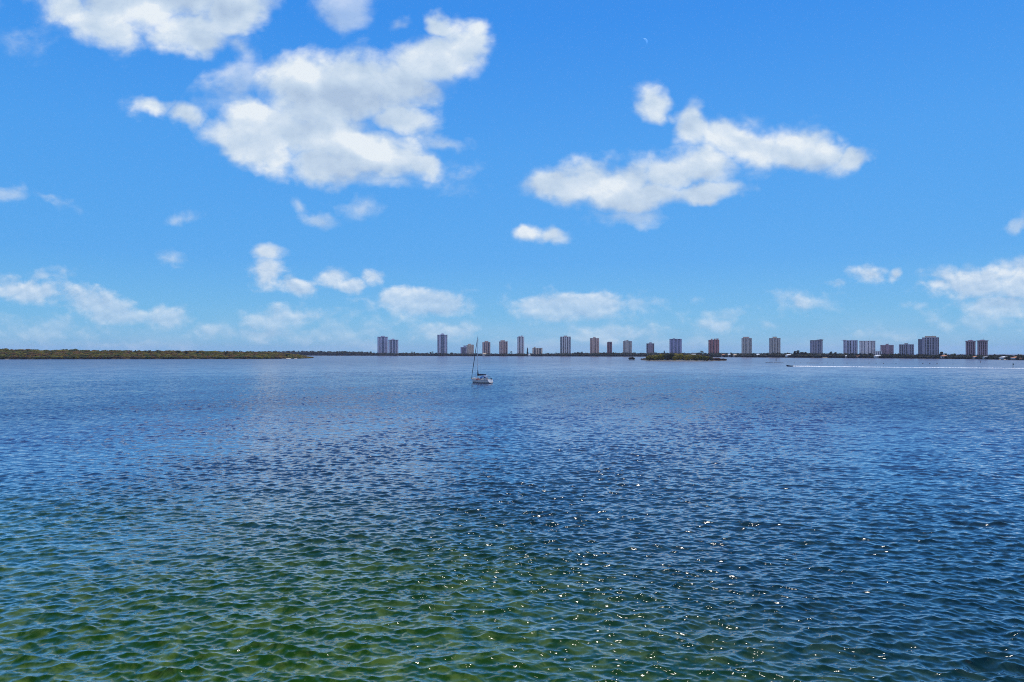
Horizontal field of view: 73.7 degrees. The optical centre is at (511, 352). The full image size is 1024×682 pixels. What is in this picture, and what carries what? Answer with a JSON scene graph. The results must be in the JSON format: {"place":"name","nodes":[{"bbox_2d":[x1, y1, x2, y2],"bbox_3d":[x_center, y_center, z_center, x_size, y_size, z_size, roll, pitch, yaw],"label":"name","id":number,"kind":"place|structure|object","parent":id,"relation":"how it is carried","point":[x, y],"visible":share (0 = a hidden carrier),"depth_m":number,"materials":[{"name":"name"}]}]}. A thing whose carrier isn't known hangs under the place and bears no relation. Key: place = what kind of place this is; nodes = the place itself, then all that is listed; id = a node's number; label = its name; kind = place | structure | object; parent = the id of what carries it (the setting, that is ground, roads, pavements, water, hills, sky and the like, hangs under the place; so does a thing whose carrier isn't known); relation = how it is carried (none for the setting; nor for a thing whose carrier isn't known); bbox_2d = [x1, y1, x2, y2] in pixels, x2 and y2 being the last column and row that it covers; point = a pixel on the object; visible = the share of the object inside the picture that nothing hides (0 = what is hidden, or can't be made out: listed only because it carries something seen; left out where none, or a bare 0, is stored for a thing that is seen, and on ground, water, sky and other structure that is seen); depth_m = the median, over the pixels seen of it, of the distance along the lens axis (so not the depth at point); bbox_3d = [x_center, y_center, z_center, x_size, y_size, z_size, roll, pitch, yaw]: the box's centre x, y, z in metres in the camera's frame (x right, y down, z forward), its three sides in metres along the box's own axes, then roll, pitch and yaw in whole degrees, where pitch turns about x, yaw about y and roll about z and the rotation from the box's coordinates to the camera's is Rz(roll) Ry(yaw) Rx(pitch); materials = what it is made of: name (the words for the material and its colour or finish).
{"place":"outdoors","nodes":[
{"label":"outdoors","id":0,"kind":"place"},
{"bbox_2d":[0,354,1023,681],"bbox_3d":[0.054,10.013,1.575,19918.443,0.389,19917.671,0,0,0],"label":"water","id":1,"kind":"structure","parent":0,"point":[444,518],"depth_m":40.87,"materials":[{"name":"blue liquid"}]},
{"bbox_2d":[471,337,492,383],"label":"sailboat","id":2,"kind":"object","parent":1,"relation":"on","point":[485,380],"visible":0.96,"depth_m":226.42,"materials":[{"name":"paint"}]},
{"bbox_2d":[793,365,952,367],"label":"wake foam","id":3,"kind":"object","parent":1,"relation":"on","point":[862,366],"visible":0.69,"depth_m":493.31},
{"bbox_2d":[0,0,1023,353],"label":"sky","id":4,"kind":"structure","parent":0,"point":[182,175],"materials":[{"name":"blue"}]},
{"bbox_2d":[302,355,1019,359],"bbox_3d":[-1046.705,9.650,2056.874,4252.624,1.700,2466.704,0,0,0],"label":"land","id":5,"kind":"structure","parent":0,"point":[645,356],"depth_m":1878.90,"materials":[{"name":"green plant"}]},
{"bbox_2d":[377,336,387,352],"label":"apartment tower","id":6,"kind":"structure","parent":5,"relation":"on","point":[382,344],"depth_m":2515.49,"materials":[{"name":"paint"}]},
{"bbox_2d":[388,339,397,353],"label":"apartment tower","id":7,"kind":"structure","parent":5,"relation":"on","point":[392,345],"depth_m":2483.27,"materials":[{"name":"paint"}]},
{"bbox_2d":[437,333,446,353],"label":"apartment tower","id":8,"kind":"structure","parent":5,"relation":"on","point":[442,343],"depth_m":2326.90,"materials":[{"name":"paint"}]},
{"bbox_2d":[461,346,465,353],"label":"apartment block","id":9,"kind":"structure","parent":5,"relation":"on","point":[463,349],"depth_m":2312.49,"materials":[{"name":"grey paint"}]},
{"bbox_2d":[466,344,473,353],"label":"apartment block","id":10,"kind":"structure","parent":5,"relation":"on","point":[469,348],"depth_m":2266.97,"materials":[{"name":"beige paint"}]},
{"bbox_2d":[482,341,489,353],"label":"apartment block","id":11,"kind":"structure","parent":5,"relation":"on","point":[486,347],"depth_m":2237.39,"materials":[{"name":"paint"}]},
{"bbox_2d":[499,340,507,353],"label":"apartment block","id":12,"kind":"structure","parent":5,"relation":"on","point":[503,346],"depth_m":2197.79,"materials":[{"name":"paint"}]},
{"bbox_2d":[517,336,523,353],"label":"apartment tower","id":13,"kind":"structure","parent":5,"relation":"on","point":[520,344],"depth_m":2169.22,"materials":[{"name":"white paint"}]},
{"bbox_2d":[532,347,541,353],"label":"apartment block","id":14,"kind":"structure","parent":5,"relation":"on","point":[535,350],"depth_m":2086.93,"materials":[{"name":"beige paint"}]},
{"bbox_2d":[560,336,570,352],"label":"apartment tower","id":15,"kind":"structure","parent":5,"relation":"on","point":[565,344],"depth_m":2074.08,"materials":[{"name":"white paint"}]},
{"bbox_2d":[590,336,598,352],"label":"apartment tower","id":16,"kind":"structure","parent":5,"relation":"on","point":[594,344],"depth_m":2021.06,"materials":[{"name":"paint"}]},
{"bbox_2d":[607,342,611,352],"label":"apartment tower","id":17,"kind":"structure","parent":5,"relation":"on","point":[609,346],"depth_m":1965.99,"materials":[{"name":"red paint"}]},
{"bbox_2d":[218,350,1023,359],"bbox_3d":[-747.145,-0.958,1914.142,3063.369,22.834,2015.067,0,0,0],"label":"woods","id":18,"kind":"object","parent":5,"relation":"on","point":[865,355],"visible":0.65,"depth_m":1750.53,"materials":[{"name":"green plant"}]},
{"bbox_2d":[623,340,631,352],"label":"apartment block","id":19,"kind":"structure","parent":5,"relation":"on","point":[627,346],"depth_m":1965.48,"materials":[{"name":"beige paint"}]},
{"bbox_2d":[646,342,653,352],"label":"apartment block","id":20,"kind":"structure","parent":5,"relation":"on","point":[649,347],"depth_m":1928.61,"materials":[{"name":"paint"}]},
{"bbox_2d":[669,338,681,352],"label":"apartment tower","id":21,"kind":"structure","parent":5,"relation":"on","point":[675,345],"depth_m":1898.37,"materials":[{"name":"grey paint"}]},
{"bbox_2d":[708,338,718,353],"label":"apartment tower","id":22,"kind":"structure","parent":5,"relation":"on","point":[713,346],"depth_m":1746.13,"materials":[{"name":"pink paint"}]},
{"bbox_2d":[741,337,751,353],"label":"apartment tower","id":23,"kind":"structure","parent":5,"relation":"on","point":[746,344],"depth_m":1640.23,"materials":[{"name":"beige paint"}]},
{"bbox_2d":[769,337,779,353],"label":"apartment tower","id":24,"kind":"structure","parent":5,"relation":"on","point":[774,344],"depth_m":1567.21,"materials":[{"name":"beige paint"}]},
{"bbox_2d":[810,339,822,353],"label":"apartment tower","id":25,"kind":"structure","parent":5,"relation":"on","point":[816,346],"depth_m":1485.76,"materials":[{"name":"paint"}]},
{"bbox_2d":[843,340,857,353],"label":"apartment tower","id":26,"kind":"structure","parent":5,"relation":"on","point":[850,346],"depth_m":1423.86,"materials":[{"name":"paint"}]},
{"bbox_2d":[859,341,874,353],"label":"apartment tower","id":27,"kind":"structure","parent":5,"relation":"on","point":[867,347],"depth_m":1387.43,"materials":[{"name":"white paint"}]},
{"bbox_2d":[880,342,893,353],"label":"apartment block","id":28,"kind":"structure","parent":5,"relation":"on","point":[887,349],"depth_m":1322.80,"materials":[{"name":"paint"}]},
{"bbox_2d":[899,343,913,354],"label":"apartment block","id":29,"kind":"structure","parent":5,"relation":"on","point":[905,348],"depth_m":1286.90,"materials":[{"name":"paint"}]},
{"bbox_2d":[918,336,938,354],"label":"apartment tower","id":30,"kind":"structure","parent":5,"relation":"on","point":[928,345],"depth_m":1257.76,"materials":[{"name":"paint"}]},
{"bbox_2d":[965,340,975,355],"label":"apartment tower","id":31,"kind":"structure","parent":5,"relation":"on","point":[970,346],"depth_m":1200.57,"materials":[{"name":"paint"}]},
{"bbox_2d":[977,340,987,355],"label":"apartment tower","id":32,"kind":"structure","parent":5,"relation":"on","point":[982,347],"depth_m":1173.58,"materials":[{"name":"paint"}]},
{"bbox_2d":[645,360,725,360],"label":"island ground","id":33,"kind":"structure","parent":0,"point":[685,360],"depth_m":864.08,"materials":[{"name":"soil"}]},
{"bbox_2d":[652,354,664,359],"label":"mangrove shrub","id":34,"kind":"object","parent":33,"relation":"on","point":[658,357],"visible":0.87,"depth_m":866.01,"materials":[{"name":"green plant"}]},
{"bbox_2d":[664,353,674,360],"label":"mangrove shrub","id":35,"kind":"object","parent":33,"relation":"on","point":[669,356],"visible":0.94,"depth_m":861.07,"materials":[{"name":"green plant"}]},
{"bbox_2d":[672,354,684,359],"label":"mangrove shrub","id":36,"kind":"object","parent":33,"relation":"on","point":[678,357],"visible":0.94,"depth_m":854.65,"materials":[{"name":"green plant"}]},
{"bbox_2d":[684,354,699,359],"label":"mangrove shrub","id":37,"kind":"object","parent":33,"relation":"on","point":[689,357],"visible":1,"depth_m":849.89,"materials":[{"name":"green plant"}]},
{"bbox_2d":[694,355,708,359],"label":"mangrove shrub","id":38,"kind":"object","parent":33,"relation":"on","point":[701,357],"visible":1,"depth_m":848.91,"materials":[{"name":"green plant"}]},
{"bbox_3d":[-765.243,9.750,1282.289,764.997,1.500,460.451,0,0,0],"label":"island ground","id":39,"kind":"structure","parent":0,"visible":0},
{"bbox_2d":[0,348,313,358],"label":"mangrove woods","id":40,"kind":"object","parent":39,"relation":"on","point":[5,353],"visible":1,"depth_m":1144.28,"materials":[{"name":"green plant"}]}
]}

